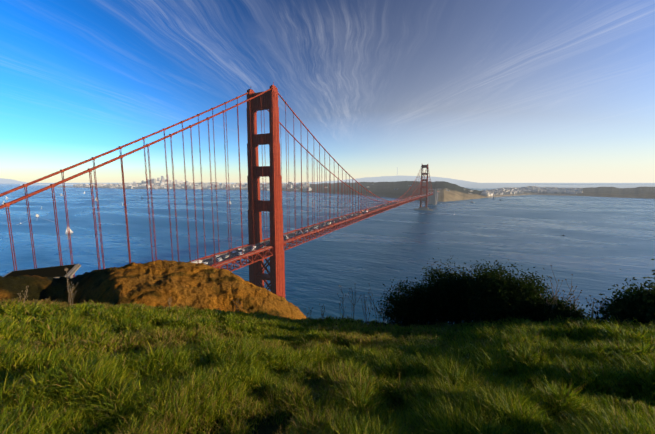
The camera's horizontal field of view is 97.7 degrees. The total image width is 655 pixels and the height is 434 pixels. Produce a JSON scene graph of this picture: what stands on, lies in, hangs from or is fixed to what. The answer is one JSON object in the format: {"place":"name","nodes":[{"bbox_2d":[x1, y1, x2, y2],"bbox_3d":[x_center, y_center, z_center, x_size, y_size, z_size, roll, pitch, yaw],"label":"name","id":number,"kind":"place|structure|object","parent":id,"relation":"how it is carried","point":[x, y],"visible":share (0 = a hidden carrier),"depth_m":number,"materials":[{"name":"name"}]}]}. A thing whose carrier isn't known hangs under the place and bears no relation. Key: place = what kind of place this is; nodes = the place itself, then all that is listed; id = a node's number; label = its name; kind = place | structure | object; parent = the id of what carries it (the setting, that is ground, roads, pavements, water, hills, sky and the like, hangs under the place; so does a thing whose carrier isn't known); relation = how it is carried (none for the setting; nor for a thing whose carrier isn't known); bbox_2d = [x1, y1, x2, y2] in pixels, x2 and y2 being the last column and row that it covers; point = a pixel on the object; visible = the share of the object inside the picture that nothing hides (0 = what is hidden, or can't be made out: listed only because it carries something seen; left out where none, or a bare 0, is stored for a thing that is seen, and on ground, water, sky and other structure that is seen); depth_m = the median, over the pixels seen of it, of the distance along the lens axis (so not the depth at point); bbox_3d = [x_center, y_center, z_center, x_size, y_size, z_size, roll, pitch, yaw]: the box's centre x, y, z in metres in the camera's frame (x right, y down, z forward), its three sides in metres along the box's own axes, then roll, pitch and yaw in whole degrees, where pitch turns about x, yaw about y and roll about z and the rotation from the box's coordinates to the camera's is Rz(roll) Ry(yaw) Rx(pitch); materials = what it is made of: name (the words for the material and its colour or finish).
{"place":"outdoors","nodes":[
{"label":"outdoors","id":0,"kind":"place"},
{"bbox_2d":[0,178,26,183],"bbox_3d":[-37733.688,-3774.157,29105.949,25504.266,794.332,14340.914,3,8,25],"label":"hill","id":1,"kind":"structure","parent":0,"point":[2,180],"depth_m":39422.57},
{"bbox_2d":[20,184,72,184],"bbox_3d":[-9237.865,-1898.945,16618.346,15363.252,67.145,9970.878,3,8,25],"label":"bay shore","id":2,"kind":"structure","parent":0,"point":[48,184],"depth_m":15493.10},
{"bbox_2d":[246,82,284,297],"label":"tower","id":3,"kind":"structure","parent":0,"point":[275,275],"depth_m":287.89,"materials":[{"name":"red metal"}]},
{"bbox_2d":[0,260,643,433],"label":"rocky ground","id":4,"kind":"structure","parent":0,"point":[156,283],"depth_m":25.16,"materials":[{"name":"brown soil"}]},
{"bbox_2d":[3,264,80,277],"bbox_3d":[-35.062,8.882,35.134,6.754,3.984,6.400,-4,8,-30],"label":"battery spencer","id":5,"kind":"object","parent":4,"relation":"on","point":[56,271],"visible":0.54,"depth_m":35.75,"materials":[{"name":"beige concrete"}]},
{"bbox_2d":[64,268,70,303],"bbox_3d":[-14.848,4.127,16.420,0.031,2.500,0.160,3,8,25],"label":"sign post","id":6,"kind":"object","parent":4,"relation":"on","point":[66,269],"visible":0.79,"depth_m":16.34,"materials":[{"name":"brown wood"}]},
{"bbox_2d":[17,265,615,325],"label":"dry stalks","id":7,"kind":"object","parent":4,"relation":"on","point":[574,300],"visible":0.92,"depth_m":14.22,"materials":[{"name":"brown plant"}]},
{"bbox_2d":[0,298,654,433],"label":"grass","id":8,"kind":"structure","parent":4,"relation":"on","point":[477,378],"depth_m":4.23,"materials":[{"name":"green plant"}]},
{"bbox_2d":[369,277,449,326],"bbox_3d":[4.234,4.402,14.462,3.847,2.806,3.656,-4,8,-33],"label":"shrub","id":9,"kind":"object","parent":4,"relation":"on","point":[401,310],"visible":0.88,"depth_m":14.05,"materials":[{"name":"green plant"}]},
{"bbox_2d":[404,248,475,325],"bbox_3d":[5.896,3.698,14.481,4.555,3.750,4.948,-3,8,-25],"label":"shrub","id":10,"kind":"object","parent":4,"relation":"on","point":[434,283],"visible":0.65,"depth_m":13.97,"materials":[{"name":"green plant"}]},
{"bbox_2d":[424,259,507,323],"bbox_3d":[6.913,3.517,14.095,4.421,3.430,4.306,3,8,25],"label":"shrub","id":11,"kind":"object","parent":4,"relation":"on","point":[460,296],"visible":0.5,"depth_m":13.37,"materials":[{"name":"green plant"}]},
{"bbox_2d":[440,254,537,326],"bbox_3d":[7.522,3.235,12.748,4.501,3.495,5.143,3,8,25],"label":"shrub","id":12,"kind":"object","parent":4,"relation":"on","point":[479,314],"visible":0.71,"depth_m":12.13,"materials":[{"name":"green plant"}]},
{"bbox_2d":[475,262,569,323],"bbox_3d":[8.103,3.243,12.052,3.942,2.771,4.406,3,8,25],"label":"shrub","id":13,"kind":"object","parent":4,"relation":"on","point":[526,284],"visible":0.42,"depth_m":11.53,"materials":[{"name":"green plant"}]},
{"bbox_2d":[509,288,565,322],"bbox_3d":[8.329,3.621,11.449,2.322,1.860,2.327,-1,7,-10],"label":"shrub","id":14,"kind":"object","parent":4,"relation":"on","point":[534,311],"visible":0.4,"depth_m":11.04,"materials":[{"name":"green plant"}]},
{"bbox_2d":[532,294,592,321],"bbox_3d":[8.667,3.532,10.691,2.065,1.415,1.959,-1,7,-11],"label":"shrub","id":15,"kind":"object","parent":4,"relation":"on","point":[557,310],"visible":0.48,"depth_m":10.45,"materials":[{"name":"green plant"}]},
{"bbox_2d":[584,285,652,324],"bbox_3d":[9.910,2.931,9.031,2.792,1.662,2.480,-3,7,-21],"label":"shrub","id":16,"kind":"object","parent":4,"relation":"on","point":[613,309],"visible":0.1,"depth_m":9.12,"materials":[{"name":"green plant"}]},
{"bbox_2d":[591,259,654,326],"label":"shrub","id":17,"kind":"object","parent":4,"relation":"on","point":[641,299],"visible":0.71,"depth_m":8.57,"materials":[{"name":"green plant"}]},
{"bbox_2d":[0,183,654,324],"bbox_3d":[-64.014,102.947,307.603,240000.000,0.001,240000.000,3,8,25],"label":"water","id":18,"kind":"structure","parent":0,"point":[599,245],"depth_m":715.26,"materials":[{"name":"blue liquid"}]},
{"bbox_2d":[16,214,53,224],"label":"sailboats","id":19,"kind":"object","parent":18,"relation":"on","point":[37,215],"visible":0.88,"depth_m":1081.17,"materials":[{"name":"white"}]},
{"bbox_2d":[414,207,432,210],"bbox_3d":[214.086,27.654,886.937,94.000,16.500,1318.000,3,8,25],"label":"tower piers","id":20,"kind":"structure","parent":18,"relation":"in","point":[424,208],"depth_m":1441.00,"materials":[{"name":"grey concrete"}]},
{"bbox_2d":[420,164,427,207],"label":"tower","id":21,"kind":"structure","parent":20,"relation":"on","point":[426,197],"depth_m":1435.07,"materials":[{"name":"red metal"}]},
{"bbox_2d":[427,189,438,204],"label":"pylons","id":22,"kind":"object","parent":18,"relation":"on","point":[432,199],"visible":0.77,"depth_m":1759.36,"materials":[{"name":"grey concrete"}]},
{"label":"pylon","id":23,"kind":"object","parent":18,"relation":"in","visible":0},
{"bbox_2d":[0,88,432,208],"bbox_3d":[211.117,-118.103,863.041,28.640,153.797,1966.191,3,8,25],"label":"cables","id":24,"kind":"object","parent":23,"relation":"attached to","point":[66,179],"visible":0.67,"depth_m":174.22,"materials":[{"name":"red metal"}]},
{"bbox_2d":[4,92,432,277],"bbox_3d":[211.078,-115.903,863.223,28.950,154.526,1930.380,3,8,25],"label":"suspender ropes","id":25,"kind":"object","parent":24,"relation":"hanging from","point":[90,171],"visible":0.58,"depth_m":220.25,"materials":[{"name":"red metal"}]},
{"bbox_2d":[185,193,432,271],"bbox_3d":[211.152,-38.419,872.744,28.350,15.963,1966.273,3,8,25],"label":"deck truss","id":26,"kind":"object","parent":23,"relation":"attached to","point":[332,228],"visible":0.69,"depth_m":342.09,"materials":[{"name":"red metal"}]},
{"bbox_2d":[202,195,423,265],"bbox_3d":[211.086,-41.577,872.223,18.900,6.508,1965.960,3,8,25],"label":"roadway","id":27,"kind":"structure","parent":26,"relation":"on","point":[235,255],"depth_m":297.91,"materials":[{"name":"grey asphalt"}]},
{"bbox_2d":[201,193,432,266],"bbox_3d":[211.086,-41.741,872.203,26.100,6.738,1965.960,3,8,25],"label":"sidewalks","id":28,"kind":"structure","parent":27,"relation":"on","point":[283,234],"depth_m":311.22,"materials":[{"name":"red metal"}]},
{"bbox_2d":[195,194,419,259],"bbox_3d":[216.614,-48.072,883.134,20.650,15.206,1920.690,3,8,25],"label":"light poles","id":29,"kind":"object","parent":28,"relation":"on","point":[308,221],"visible":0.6,"depth_m":640.94,"materials":[{"name":"metal"}]},
{"bbox_2d":[0,0,654,182],"label":"sky","id":30,"kind":"structure","parent":0,"point":[479,91],"materials":[{"name":"blue"}]},
{"bbox_2d":[57,181,654,201],"bbox_3d":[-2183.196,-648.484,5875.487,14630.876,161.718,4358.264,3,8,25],"label":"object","id":31,"kind":"object","parent":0,"point":[386,189],"visible":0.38,"depth_m":3012.74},
{"bbox_2d":[73,175,582,195],"bbox_3d":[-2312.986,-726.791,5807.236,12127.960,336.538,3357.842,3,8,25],"label":"city buildings","id":32,"kind":"structure","parent":31,"relation":"on","point":[159,183],"depth_m":5913.36,"materials":[{"name":"white concrete"}]},
{"bbox_2d":[219,176,654,188],"bbox_3d":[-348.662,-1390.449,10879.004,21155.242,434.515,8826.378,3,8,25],"label":"distant hills","id":33,"kind":"structure","parent":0,"point":[465,184],"depth_m":8906.49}
]}

